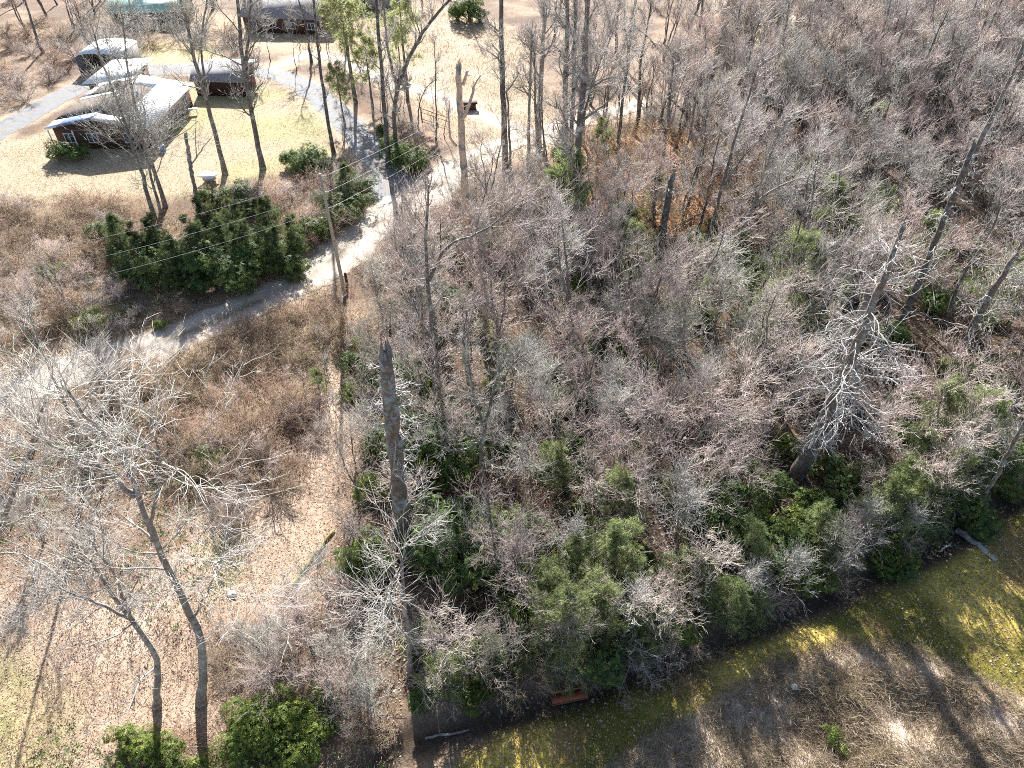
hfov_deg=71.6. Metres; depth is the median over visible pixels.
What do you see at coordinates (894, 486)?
hemlock tree
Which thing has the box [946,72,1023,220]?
bare tree
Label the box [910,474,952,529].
hemlock tree
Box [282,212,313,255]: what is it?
hemlock tree
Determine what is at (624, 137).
beech sapling
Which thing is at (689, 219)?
fallen log
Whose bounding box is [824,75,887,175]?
bare tree
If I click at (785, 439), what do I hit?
rhododendron bush
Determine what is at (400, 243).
bare tree
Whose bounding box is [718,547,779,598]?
bare tree
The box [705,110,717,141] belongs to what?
beech sapling
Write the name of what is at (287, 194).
bare shrub
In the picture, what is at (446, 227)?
bare shrub
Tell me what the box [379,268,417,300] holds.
bare shrub
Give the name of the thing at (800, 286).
bare tree
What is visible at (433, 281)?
bare tree
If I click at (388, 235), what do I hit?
bare shrub
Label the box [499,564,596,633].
rhododendron bush
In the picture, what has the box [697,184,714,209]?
beech sapling
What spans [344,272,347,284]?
stub post
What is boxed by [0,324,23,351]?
bare shrub
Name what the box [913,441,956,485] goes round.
rhododendron bush
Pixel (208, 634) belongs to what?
bare shrub
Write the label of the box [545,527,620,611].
hemlock tree
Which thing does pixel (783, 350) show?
bare tree
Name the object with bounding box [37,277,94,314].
bare shrub
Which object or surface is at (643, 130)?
beech sapling
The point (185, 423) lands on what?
bare shrub
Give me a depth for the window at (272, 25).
131.67 m
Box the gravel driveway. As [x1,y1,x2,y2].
[0,64,414,200]
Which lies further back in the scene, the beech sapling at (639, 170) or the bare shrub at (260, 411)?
the beech sapling at (639, 170)
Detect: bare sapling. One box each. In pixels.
[251,0,277,61]
[269,0,312,62]
[278,362,291,387]
[281,14,300,70]
[283,0,301,49]
[295,367,309,399]
[302,0,321,48]
[311,353,330,385]
[313,320,331,366]
[317,14,339,62]
[324,384,340,427]
[328,281,349,313]
[334,111,346,148]
[338,119,353,161]
[343,321,355,344]
[370,76,384,120]
[392,103,401,134]
[397,114,411,136]
[402,77,409,112]
[407,117,423,153]
[421,115,442,160]
[426,76,439,124]
[436,92,454,136]
[543,120,559,163]
[599,143,609,157]
[601,107,614,159]
[607,158,619,206]
[615,172,630,196]
[624,94,638,144]
[629,169,640,200]
[638,106,654,142]
[671,144,695,200]
[684,132,700,178]
[695,155,711,210]
[703,193,717,231]
[709,153,726,198]
[713,135,729,163]
[736,108,764,178]
[743,177,757,216]
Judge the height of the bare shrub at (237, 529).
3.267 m
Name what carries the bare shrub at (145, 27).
on the ground at (416, 748)
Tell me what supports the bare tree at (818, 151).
on the ground at (416, 748)
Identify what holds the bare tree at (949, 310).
on the ground at (416, 748)
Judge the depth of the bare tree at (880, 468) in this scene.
47.52 m
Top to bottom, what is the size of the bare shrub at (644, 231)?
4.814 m
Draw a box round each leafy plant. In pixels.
[822,723,844,748]
[833,741,849,757]
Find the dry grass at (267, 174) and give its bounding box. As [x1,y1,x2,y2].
[0,151,377,445]
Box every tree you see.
[0,291,37,350]
[0,292,9,327]
[0,313,338,707]
[0,339,131,624]
[0,357,41,438]
[0,456,21,507]
[0,467,213,767]
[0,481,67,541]
[1,283,119,473]
[2,0,28,35]
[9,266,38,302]
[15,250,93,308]
[18,0,44,52]
[37,0,47,16]
[54,0,231,218]
[60,0,89,44]
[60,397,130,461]
[62,0,74,30]
[64,328,133,399]
[89,0,96,16]
[101,212,129,258]
[122,220,161,262]
[140,211,169,256]
[145,0,227,174]
[155,233,189,289]
[176,212,215,258]
[177,0,281,170]
[184,117,211,202]
[189,189,224,238]
[205,215,230,263]
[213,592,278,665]
[215,196,250,234]
[223,219,263,279]
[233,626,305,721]
[252,194,284,233]
[256,224,295,283]
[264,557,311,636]
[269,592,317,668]
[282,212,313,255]
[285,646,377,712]
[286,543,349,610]
[296,407,381,509]
[301,460,460,676]
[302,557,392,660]
[303,0,335,154]
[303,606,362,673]
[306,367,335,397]
[315,0,381,102]
[323,646,389,732]
[324,59,357,124]
[325,499,383,562]
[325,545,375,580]
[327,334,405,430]
[329,161,361,194]
[337,381,384,461]
[346,29,378,107]
[348,304,392,361]
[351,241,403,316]
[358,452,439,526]
[359,0,404,168]
[359,316,430,397]
[360,189,487,330]
[362,202,430,300]
[364,568,500,713]
[365,0,461,147]
[365,286,420,339]
[366,0,423,100]
[366,322,473,422]
[372,484,564,654]
[374,171,450,271]
[375,233,456,354]
[376,265,469,365]
[381,130,573,389]
[389,18,404,63]
[398,616,440,662]
[404,323,553,506]
[404,388,509,469]
[405,207,470,289]
[411,646,478,702]
[417,67,441,127]
[421,196,478,263]
[421,266,515,368]
[429,30,449,142]
[430,281,532,421]
[433,610,531,708]
[442,220,562,358]
[443,633,502,684]
[448,468,552,577]
[449,193,495,269]
[450,134,519,231]
[457,106,534,213]
[462,255,519,346]
[465,164,558,269]
[468,0,537,176]
[470,513,553,629]
[471,315,494,350]
[471,630,517,683]
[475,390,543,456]
[476,414,557,500]
[479,158,533,241]
[483,216,557,297]
[487,328,559,407]
[494,581,605,689]
[498,0,582,145]
[500,81,513,171]
[504,577,609,713]
[505,19,552,160]
[505,19,556,164]
[506,138,558,215]
[507,205,608,303]
[508,118,552,190]
[510,233,580,325]
[512,293,611,385]
[513,69,562,165]
[514,182,618,363]
[515,153,625,286]
[516,555,592,649]
[518,378,622,493]
[521,177,559,231]
[525,107,583,216]
[525,346,584,426]
[526,439,580,496]
[530,141,591,213]
[530,167,582,237]
[531,0,664,238]
[533,145,601,233]
[538,0,600,186]
[538,504,605,581]
[543,277,607,341]
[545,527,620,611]
[548,190,589,250]
[548,563,659,692]
[549,203,605,259]
[549,555,629,629]
[550,314,624,420]
[551,0,562,41]
[551,0,602,198]
[551,194,633,314]
[558,122,631,214]
[560,174,601,226]
[560,278,627,347]
[562,4,592,83]
[564,432,634,531]
[568,36,609,142]
[569,0,583,55]
[570,177,635,276]
[572,165,665,298]
[572,232,710,370]
[576,166,643,246]
[576,515,657,630]
[578,0,617,105]
[579,390,668,499]
[580,461,652,535]
[581,312,664,413]
[586,115,616,161]
[586,372,651,462]
[587,344,654,435]
[591,131,663,212]
[592,0,601,35]
[593,570,692,676]
[594,515,637,566]
[595,531,645,582]
[596,431,678,523]
[600,220,698,343]
[601,353,730,498]
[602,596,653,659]
[603,0,628,54]
[612,7,658,168]
[616,0,648,84]
[616,219,661,285]
[618,594,683,679]
[625,565,722,669]
[627,128,673,202]
[630,444,725,569]
[632,144,679,229]
[632,304,695,380]
[632,361,768,481]
[632,363,719,447]
[633,546,696,624]
[634,561,680,606]
[637,166,677,225]
[637,428,765,543]
[638,168,696,239]
[641,54,720,177]
[642,27,697,170]
[642,508,745,615]
[647,202,772,333]
[647,280,707,364]
[660,0,679,43]
[660,341,733,441]
[662,0,699,59]
[665,32,812,273]
[665,549,726,603]
[667,48,712,150]
[667,104,750,250]
[668,0,698,91]
[673,71,737,227]
[674,0,741,73]
[677,275,715,318]
[679,50,753,170]
[679,219,758,321]
[681,331,738,401]
[685,247,768,350]
[686,574,734,638]
[688,0,700,28]
[689,86,788,206]
[698,325,798,451]
[700,572,763,639]
[701,58,746,159]
[704,183,770,267]
[705,92,772,213]
[705,382,800,500]
[708,0,744,77]
[710,242,846,363]
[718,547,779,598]
[719,266,760,321]
[720,277,832,403]
[720,299,774,386]
[723,103,836,281]
[724,271,800,410]
[725,90,819,196]
[726,513,783,583]
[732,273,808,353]
[735,582,779,632]
[738,226,826,311]
[741,36,785,160]
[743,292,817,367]
[744,225,835,338]
[744,320,836,445]
[745,176,798,266]
[746,149,803,234]
[753,115,865,247]
[753,238,824,329]
[755,141,808,208]
[756,217,853,328]
[760,317,858,424]
[761,264,823,350]
[764,133,816,229]
[767,127,807,179]
[767,171,862,335]
[769,535,821,617]
[771,124,858,205]
[781,496,850,565]
[782,64,809,152]
[783,127,865,219]
[784,86,863,186]
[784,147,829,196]
[791,152,861,236]
[799,95,855,158]
[799,171,856,253]
[800,535,850,595]
[802,0,870,95]
[804,263,902,394]
[809,224,889,351]
[814,139,873,236]
[815,512,889,581]
[817,350,897,417]
[818,137,879,233]
[818,196,917,314]
[822,500,889,572]
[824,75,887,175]
[824,105,900,205]
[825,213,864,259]
[826,201,929,326]
[829,163,901,257]
[829,202,893,280]
[834,69,876,160]
[835,100,890,162]
[835,468,921,546]
[840,381,924,475]
[841,111,900,220]
[841,183,938,296]
[844,482,896,563]
[850,180,902,240]
[850,229,904,300]
[851,46,928,178]
[851,115,926,205]
[854,96,937,172]
[858,33,895,148]
[859,444,918,503]
[862,339,945,444]
[864,108,945,189]
[867,453,940,537]
[868,0,944,84]
[872,494,945,556]
[875,127,943,195]
[876,124,940,219]
[883,79,924,135]
[883,207,957,288]
[886,126,962,199]
[887,419,946,483]
[890,141,948,240]
[890,372,973,459]
[892,359,1021,472]
[893,208,995,309]
[896,73,937,167]
[898,147,961,226]
[900,447,977,530]
[904,316,1012,431]
[907,11,968,148]
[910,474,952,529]
[914,76,989,176]
[914,447,982,512]
[916,421,989,517]
[917,15,987,160]
[923,382,1013,481]
[925,106,986,188]
[937,121,1002,206]
[939,406,1013,486]
[942,147,1023,326]
[943,373,1023,445]
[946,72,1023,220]
[946,132,1023,237]
[947,47,998,144]
[951,82,1023,191]
[953,149,1023,287]
[953,237,1023,310]
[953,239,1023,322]
[961,245,1023,347]
[962,445,1006,493]
[968,175,1023,255]
[972,139,1023,224]
[972,413,1023,481]
[975,26,1023,160]
[979,136,1023,213]
[980,81,1023,176]
[981,255,1023,333]
[984,358,1023,431]
[986,160,1023,241]
[986,456,1023,499]
[992,301,1023,377]
[998,223,1023,374]
[1005,217,1023,278]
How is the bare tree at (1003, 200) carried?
on the ground at (416, 748)
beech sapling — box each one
[530,155,545,180]
[550,135,560,168]
[581,157,595,185]
[582,118,595,150]
[588,143,601,169]
[589,148,607,178]
[590,113,610,147]
[594,167,611,194]
[600,148,619,184]
[602,177,615,206]
[607,109,625,146]
[621,116,638,149]
[623,111,636,136]
[625,136,639,158]
[628,147,647,194]
[628,174,652,222]
[635,113,657,148]
[635,130,657,164]
[637,183,653,211]
[644,113,659,142]
[649,156,669,186]
[653,132,670,161]
[655,121,672,147]
[665,122,682,157]
[666,198,689,239]
[674,182,690,208]
[676,142,698,181]
[677,121,690,149]
[678,140,699,173]
[680,151,710,200]
[682,111,696,136]
[685,193,698,214]
[691,206,708,229]
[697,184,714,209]
[699,133,721,179]
[701,150,725,191]
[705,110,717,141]
[706,191,733,234]
[711,175,729,201]
[715,129,732,160]
[729,178,752,217]
[732,148,757,181]
[740,147,764,185]
[740,166,767,215]
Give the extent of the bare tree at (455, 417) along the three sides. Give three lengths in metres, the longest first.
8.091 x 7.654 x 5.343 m
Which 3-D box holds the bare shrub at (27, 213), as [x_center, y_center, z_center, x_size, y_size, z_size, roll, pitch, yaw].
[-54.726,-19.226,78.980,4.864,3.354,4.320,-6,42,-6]
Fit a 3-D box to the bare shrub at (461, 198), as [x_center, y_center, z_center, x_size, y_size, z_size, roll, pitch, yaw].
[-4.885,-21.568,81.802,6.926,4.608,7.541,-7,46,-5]
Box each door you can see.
[107,134,119,148]
[197,82,213,95]
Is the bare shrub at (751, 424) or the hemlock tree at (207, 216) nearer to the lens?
the bare shrub at (751, 424)
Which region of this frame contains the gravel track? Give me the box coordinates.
[269,53,556,144]
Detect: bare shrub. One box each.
[0,19,20,37]
[0,35,27,54]
[0,48,21,71]
[0,65,25,83]
[0,65,43,90]
[0,84,41,108]
[0,85,16,105]
[0,185,23,209]
[0,192,35,222]
[0,222,30,249]
[0,225,31,262]
[0,242,39,273]
[0,259,14,274]
[0,265,12,289]
[0,269,23,297]
[0,269,43,307]
[0,282,16,304]
[0,298,15,321]
[0,310,54,352]
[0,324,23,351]
[1,202,42,228]
[1,286,48,317]
[4,218,55,242]
[5,15,52,46]
[5,189,45,220]
[8,37,47,58]
[8,184,40,210]
[10,303,73,342]
[20,200,61,233]
[20,229,73,263]
[25,56,65,82]
[25,240,64,269]
[26,10,56,28]
[26,232,83,277]
[28,40,73,70]
[33,17,74,39]
[36,294,93,338]
[37,210,91,244]
[37,250,102,290]
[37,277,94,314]
[37,285,91,320]
[41,199,93,227]
[42,33,70,48]
[46,276,118,318]
[50,185,95,207]
[51,36,88,61]
[52,189,101,220]
[55,230,114,267]
[55,241,107,281]
[61,8,118,49]
[62,175,113,214]
[66,15,100,27]
[66,26,114,64]
[68,307,129,346]
[73,223,126,257]
[78,355,155,421]
[84,22,102,36]
[87,207,118,223]
[89,185,133,212]
[89,268,135,304]
[89,360,168,433]
[94,396,145,442]
[96,343,169,408]
[101,360,177,407]
[102,195,137,216]
[104,15,139,35]
[107,400,170,444]
[110,1,165,43]
[111,301,153,332]
[112,27,145,57]
[112,271,155,294]
[115,343,164,381]
[126,395,223,459]
[131,17,160,32]
[133,385,187,422]
[135,399,186,446]
[136,27,166,50]
[136,417,204,478]
[140,364,185,407]
[142,346,201,398]
[151,289,205,329]
[151,364,223,408]
[152,8,208,40]
[157,415,227,464]
[158,381,203,417]
[159,452,221,501]
[161,337,218,375]
[161,338,224,387]
[165,12,220,46]
[180,448,234,494]
[181,392,275,451]
[182,409,235,450]
[184,408,242,467]
[185,18,216,36]
[185,420,245,459]
[190,310,261,367]
[190,452,256,512]
[190,462,251,510]
[191,611,238,658]
[191,624,255,696]
[194,432,280,501]
[195,437,265,483]
[196,375,246,415]
[197,462,271,538]
[198,338,258,381]
[199,406,271,462]
[199,486,253,540]
[201,448,263,491]
[203,404,302,474]
[204,334,281,386]
[204,493,268,559]
[205,10,243,37]
[207,610,310,696]
[208,603,268,661]
[209,24,246,49]
[209,392,254,423]
[210,365,288,431]
[215,172,269,212]
[216,304,256,345]
[217,680,270,735]
[218,650,273,708]
[219,309,268,350]
[220,385,294,435]
[221,402,300,464]
[224,363,287,402]
[224,399,290,457]
[225,424,292,480]
[225,595,318,663]
[233,458,316,527]
[237,344,286,378]
[240,181,294,212]
[240,293,295,340]
[243,392,313,444]
[244,385,321,444]
[246,321,307,360]
[246,443,308,495]
[247,314,296,355]
[248,179,276,195]
[248,362,301,403]
[249,663,307,707]
[251,602,283,632]
[252,368,321,433]
[254,338,318,383]
[254,377,323,417]
[255,577,320,629]
[260,174,301,198]
[261,425,331,486]
[263,383,333,440]
[264,196,300,219]
[264,329,331,367]
[265,293,313,330]
[267,625,317,677]
[271,309,308,335]
[272,178,306,206]
[272,648,320,697]
[274,196,320,235]
[274,395,319,432]
[275,290,325,333]
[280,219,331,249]
[280,322,320,350]
[281,341,329,378]
[283,692,320,716]
[286,593,337,647]
[287,361,328,407]
[289,164,323,185]
[294,168,335,194]
[294,272,346,316]
[295,197,321,224]
[295,405,345,452]
[297,312,333,339]
[297,317,349,357]
[300,153,382,201]
[301,635,341,676]
[302,295,356,332]
[303,299,377,341]
[304,183,333,201]
[304,285,344,319]
[305,684,349,728]
[306,191,336,223]
[306,616,348,654]
[308,162,344,194]
[308,199,348,221]
[309,655,403,740]
[317,156,341,178]
[317,200,360,243]
[320,649,382,699]
[322,154,372,180]
[323,302,394,350]
[326,631,390,684]
[328,311,378,364]
[332,563,369,601]
[335,693,404,766]
[343,183,376,206]
[346,242,388,276]
[353,249,399,283]
[368,278,438,339]
[369,390,422,472]
[370,238,401,262]
[371,197,462,271]
[378,227,415,246]
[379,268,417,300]
[388,431,478,493]
[392,208,432,232]
[400,390,496,457]
[406,652,475,721]
[407,209,449,233]
[410,198,445,215]
[421,203,450,224]
[423,202,461,230]
[430,167,475,210]
[432,215,462,248]
[438,168,487,203]
[439,357,522,420]
[442,177,498,208]
[444,200,491,231]
[449,222,501,267]
[464,453,543,516]
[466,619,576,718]
[469,165,500,184]
[474,203,503,227]
[477,249,511,272]
[478,162,516,211]
[481,475,578,552]
[482,318,566,376]
[483,201,525,219]
[484,208,579,289]
[488,174,544,216]
[488,337,612,431]
[491,309,565,362]
[494,219,527,251]
[510,171,554,216]
[512,154,565,209]
[538,607,627,684]
[539,612,622,699]
[550,527,605,567]
[561,349,611,390]
[590,269,704,353]
[595,626,681,709]
[597,226,637,270]
[597,427,670,490]
[603,343,690,454]
[607,582,739,694]
[614,220,656,249]
[623,336,661,372]
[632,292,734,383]
[632,375,715,438]
[644,457,719,514]
[647,224,690,265]
[662,287,712,311]
[665,431,751,496]
[665,558,750,662]
[669,476,757,555]
[705,359,765,409]
[705,400,789,463]
[723,550,799,625]
[725,218,777,256]
[739,565,809,624]
[773,373,820,405]
[788,550,872,608]
[830,486,891,560]
[839,504,879,558]
[861,515,936,563]
[868,234,909,270]
[923,270,991,323]
[940,206,1010,260]
[954,371,1022,413]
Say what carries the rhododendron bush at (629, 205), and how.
on the ground at (416, 748)
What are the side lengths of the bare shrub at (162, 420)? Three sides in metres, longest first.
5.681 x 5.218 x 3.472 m
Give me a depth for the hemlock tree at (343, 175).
81.63 m
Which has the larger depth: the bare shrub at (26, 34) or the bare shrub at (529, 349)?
the bare shrub at (26, 34)
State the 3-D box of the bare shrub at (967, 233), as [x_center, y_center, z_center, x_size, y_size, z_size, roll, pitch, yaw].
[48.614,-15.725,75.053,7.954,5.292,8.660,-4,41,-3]
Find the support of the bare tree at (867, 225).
on the ground at (416, 748)
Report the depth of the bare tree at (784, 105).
79.79 m
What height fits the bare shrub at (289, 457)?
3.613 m
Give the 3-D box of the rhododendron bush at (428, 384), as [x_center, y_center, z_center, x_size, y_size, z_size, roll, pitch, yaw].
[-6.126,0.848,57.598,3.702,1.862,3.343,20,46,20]
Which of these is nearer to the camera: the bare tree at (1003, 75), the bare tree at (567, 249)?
the bare tree at (567, 249)
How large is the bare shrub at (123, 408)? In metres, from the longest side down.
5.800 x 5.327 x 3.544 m
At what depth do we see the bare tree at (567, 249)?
64.04 m
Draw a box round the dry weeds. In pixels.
[580,623,1023,767]
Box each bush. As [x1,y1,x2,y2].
[81,220,122,241]
[104,233,138,261]
[108,242,152,282]
[126,244,198,292]
[138,227,173,249]
[158,235,199,274]
[159,263,214,296]
[178,239,258,291]
[194,212,222,239]
[195,184,235,210]
[203,226,262,258]
[213,239,272,297]
[220,176,255,201]
[236,197,258,216]
[247,221,280,245]
[247,237,285,276]
[275,232,306,261]
[277,251,313,282]
[278,148,301,165]
[284,215,324,242]
[287,152,312,175]
[295,139,329,165]
[302,210,338,240]
[309,155,337,173]
[311,190,351,214]
[323,198,362,224]
[334,561,361,583]
[335,350,377,378]
[335,376,370,404]
[337,183,364,195]
[338,189,376,214]
[339,336,379,375]
[343,525,396,580]
[344,535,389,564]
[350,471,389,500]
[352,174,381,195]
[353,356,380,390]
[360,426,387,463]
[368,377,381,398]
[374,123,389,136]
[376,133,418,165]
[379,404,491,485]
[387,143,433,174]
[393,355,425,381]
[393,366,408,389]
[396,388,419,410]
[397,506,466,578]
[400,491,461,566]
[407,676,440,716]
[412,157,428,169]
[412,362,431,385]
[414,548,461,580]
[418,450,475,485]
[418,470,453,491]
[419,377,461,404]
[420,329,443,348]
[421,549,485,596]
[426,492,477,524]
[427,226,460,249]
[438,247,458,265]
[439,279,470,315]
[439,319,457,331]
[443,517,476,548]
[454,430,478,462]
[454,677,495,718]
[459,499,547,572]
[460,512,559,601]
[462,277,486,296]
[462,423,499,452]
[476,606,544,674]
[479,376,502,393]
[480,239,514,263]
[488,340,512,357]
[492,438,517,459]
[494,574,532,612]
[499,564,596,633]
[507,551,535,576]
[518,611,536,629]
[526,461,558,488]
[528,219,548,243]
[540,362,568,379]
[541,628,625,688]
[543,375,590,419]
[550,537,604,582]
[557,422,588,455]
[557,496,597,529]
[567,383,595,409]
[568,271,581,280]
[568,452,607,486]
[570,279,587,297]
[570,340,602,364]
[584,325,616,342]
[588,555,639,618]
[597,201,641,247]
[598,335,643,360]
[601,349,644,380]
[610,193,641,221]
[614,278,629,294]
[615,239,655,267]
[621,432,650,460]
[622,615,657,659]
[630,562,657,592]
[632,542,665,569]
[633,353,659,380]
[643,228,658,247]
[643,593,703,646]
[649,301,676,322]
[654,465,703,510]
[660,298,690,320]
[665,546,724,599]
[676,225,707,251]
[678,456,767,546]
[679,414,704,431]
[679,511,715,544]
[680,542,704,552]
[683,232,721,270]
[686,307,719,329]
[689,522,729,552]
[698,450,724,476]
[701,502,744,543]
[703,211,730,232]
[712,421,741,442]
[720,221,751,250]
[720,502,771,537]
[722,524,749,550]
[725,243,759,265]
[730,567,763,601]
[731,189,754,208]
[731,412,755,432]
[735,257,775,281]
[735,338,763,356]
[740,357,768,377]
[746,256,767,266]
[748,471,799,511]
[755,512,806,556]
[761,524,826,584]
[762,488,846,570]
[762,548,802,576]
[765,425,800,458]
[766,530,818,575]
[767,231,783,250]
[772,395,793,415]
[775,550,840,597]
[783,222,810,263]
[794,375,822,399]
[794,474,854,528]
[809,311,846,344]
[809,446,849,490]
[831,457,894,499]
[834,488,862,522]
[835,506,877,544]
[838,280,864,303]
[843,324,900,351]
[850,328,884,354]
[855,477,898,524]
[856,528,922,578]
[860,346,873,360]
[870,319,911,348]
[872,543,916,585]
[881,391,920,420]
[884,503,954,553]
[884,529,917,558]
[887,318,909,334]
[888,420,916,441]
[905,281,963,313]
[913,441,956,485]
[932,458,990,518]
[934,356,976,379]
[937,492,1004,544]
[949,277,976,297]
[950,382,981,410]
[951,265,980,281]
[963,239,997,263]
[963,410,1002,446]
[965,274,989,293]
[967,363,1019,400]
[968,355,1000,376]
[977,308,1001,326]
[977,429,1023,495]
[978,265,993,273]
[987,413,1023,440]
[992,480,1023,504]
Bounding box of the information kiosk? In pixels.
[463,100,476,109]
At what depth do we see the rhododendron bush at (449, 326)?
64.85 m
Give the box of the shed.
[189,58,256,96]
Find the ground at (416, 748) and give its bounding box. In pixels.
[0,0,1023,767]
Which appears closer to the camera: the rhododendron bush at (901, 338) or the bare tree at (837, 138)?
the rhododendron bush at (901, 338)
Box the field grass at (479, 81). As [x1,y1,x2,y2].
[284,5,552,157]
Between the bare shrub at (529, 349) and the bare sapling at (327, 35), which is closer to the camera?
the bare shrub at (529, 349)
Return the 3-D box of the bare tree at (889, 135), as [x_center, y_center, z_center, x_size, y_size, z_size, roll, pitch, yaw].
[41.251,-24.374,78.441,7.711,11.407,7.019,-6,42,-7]
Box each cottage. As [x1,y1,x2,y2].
[107,0,194,26]
[240,0,340,34]
[342,0,401,9]
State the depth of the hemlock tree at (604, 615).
38.60 m
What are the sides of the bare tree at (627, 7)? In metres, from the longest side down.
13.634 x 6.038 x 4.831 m
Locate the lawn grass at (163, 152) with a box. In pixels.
[0,80,330,199]
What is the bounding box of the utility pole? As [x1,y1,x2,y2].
[319,173,346,295]
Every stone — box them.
[227,590,236,597]
[790,683,798,689]
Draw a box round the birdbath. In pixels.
[197,171,218,182]
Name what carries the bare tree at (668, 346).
on the ground at (416, 748)
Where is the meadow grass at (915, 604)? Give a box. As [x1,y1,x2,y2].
[446,508,1023,767]
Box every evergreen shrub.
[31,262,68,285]
[43,138,73,160]
[62,143,90,161]
[69,305,106,333]
[101,723,144,767]
[106,301,139,324]
[127,722,176,767]
[145,729,188,767]
[151,319,169,329]
[183,753,211,767]
[189,444,233,480]
[205,701,273,767]
[219,691,285,759]
[237,717,303,767]
[248,681,317,759]
[274,722,326,767]
[290,713,329,754]
[294,706,337,741]
[302,681,338,709]
[447,4,466,20]
[448,0,484,21]
[470,8,488,21]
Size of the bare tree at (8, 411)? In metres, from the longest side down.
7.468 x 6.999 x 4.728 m
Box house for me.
[44,58,192,148]
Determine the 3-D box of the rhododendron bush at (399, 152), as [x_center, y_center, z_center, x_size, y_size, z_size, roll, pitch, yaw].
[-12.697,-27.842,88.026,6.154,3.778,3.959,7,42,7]
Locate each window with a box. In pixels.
[62,133,77,142]
[85,133,99,142]
[122,133,135,142]
[174,102,180,114]
[181,94,186,107]
[269,21,276,28]
[288,22,295,28]
[307,23,314,29]
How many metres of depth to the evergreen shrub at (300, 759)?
37.02 m
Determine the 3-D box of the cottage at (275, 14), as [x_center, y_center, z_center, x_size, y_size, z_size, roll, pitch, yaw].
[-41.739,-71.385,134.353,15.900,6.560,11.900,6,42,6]
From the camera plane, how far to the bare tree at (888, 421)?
49.28 m
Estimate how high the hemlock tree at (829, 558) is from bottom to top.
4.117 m
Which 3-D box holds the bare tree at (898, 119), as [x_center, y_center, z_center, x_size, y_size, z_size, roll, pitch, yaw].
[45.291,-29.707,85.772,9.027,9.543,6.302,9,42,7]
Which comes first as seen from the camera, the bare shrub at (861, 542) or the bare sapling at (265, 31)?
the bare shrub at (861, 542)
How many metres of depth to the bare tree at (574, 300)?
60.25 m
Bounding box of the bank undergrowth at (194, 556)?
[0,206,390,767]
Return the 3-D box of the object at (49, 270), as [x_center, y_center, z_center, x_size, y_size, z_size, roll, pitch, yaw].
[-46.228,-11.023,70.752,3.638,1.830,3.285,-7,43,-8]
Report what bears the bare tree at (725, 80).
on the ground at (416, 748)
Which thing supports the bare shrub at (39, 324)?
on the ground at (416, 748)
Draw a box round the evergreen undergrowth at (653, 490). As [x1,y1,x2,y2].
[347,42,1023,694]
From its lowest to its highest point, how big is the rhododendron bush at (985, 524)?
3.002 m
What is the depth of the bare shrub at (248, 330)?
63.70 m
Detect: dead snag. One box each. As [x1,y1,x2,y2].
[348,339,429,545]
[436,59,485,282]
[655,171,676,263]
[770,223,946,480]
[823,288,869,392]
[892,140,978,325]
[911,220,1023,366]
[932,42,1023,234]
[974,421,1023,500]
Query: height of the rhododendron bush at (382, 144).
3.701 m
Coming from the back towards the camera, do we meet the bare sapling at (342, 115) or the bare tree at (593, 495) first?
the bare sapling at (342, 115)
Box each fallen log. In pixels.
[268,376,316,433]
[290,529,334,589]
[425,729,468,739]
[444,266,515,327]
[530,257,563,299]
[676,213,699,227]
[954,527,997,563]
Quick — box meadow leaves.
[434,501,1023,767]
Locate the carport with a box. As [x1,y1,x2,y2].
[73,38,140,73]
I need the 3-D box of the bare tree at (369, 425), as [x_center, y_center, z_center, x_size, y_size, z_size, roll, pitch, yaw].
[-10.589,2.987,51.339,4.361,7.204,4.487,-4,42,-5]
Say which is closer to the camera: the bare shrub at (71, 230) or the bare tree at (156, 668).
the bare tree at (156, 668)
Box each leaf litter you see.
[0,200,405,767]
[315,40,1023,713]
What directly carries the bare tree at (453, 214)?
on the ground at (416, 748)
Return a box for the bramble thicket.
[0,190,406,767]
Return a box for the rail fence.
[420,106,435,116]
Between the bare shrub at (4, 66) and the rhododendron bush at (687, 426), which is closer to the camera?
the rhododendron bush at (687, 426)
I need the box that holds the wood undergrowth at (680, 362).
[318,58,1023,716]
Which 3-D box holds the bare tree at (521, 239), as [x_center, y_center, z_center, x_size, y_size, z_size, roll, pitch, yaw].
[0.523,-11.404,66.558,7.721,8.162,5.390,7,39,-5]
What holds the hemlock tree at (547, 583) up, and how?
on the ground at (416, 748)
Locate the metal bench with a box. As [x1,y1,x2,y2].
[551,687,587,707]
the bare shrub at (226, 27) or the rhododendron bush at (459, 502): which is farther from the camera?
the bare shrub at (226, 27)
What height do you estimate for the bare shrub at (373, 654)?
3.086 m
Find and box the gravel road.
[0,99,650,415]
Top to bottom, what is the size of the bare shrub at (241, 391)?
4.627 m
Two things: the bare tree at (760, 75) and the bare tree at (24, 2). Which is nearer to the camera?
the bare tree at (760, 75)
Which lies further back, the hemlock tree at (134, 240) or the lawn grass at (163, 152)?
the lawn grass at (163, 152)
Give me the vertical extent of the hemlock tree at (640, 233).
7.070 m
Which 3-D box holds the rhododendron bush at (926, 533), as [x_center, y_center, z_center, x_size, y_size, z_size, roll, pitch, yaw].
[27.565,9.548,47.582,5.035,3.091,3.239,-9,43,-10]
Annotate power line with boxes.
[0,177,320,258]
[0,210,322,299]
[3,192,325,278]
[328,61,537,174]
[328,63,550,191]
[342,73,551,201]

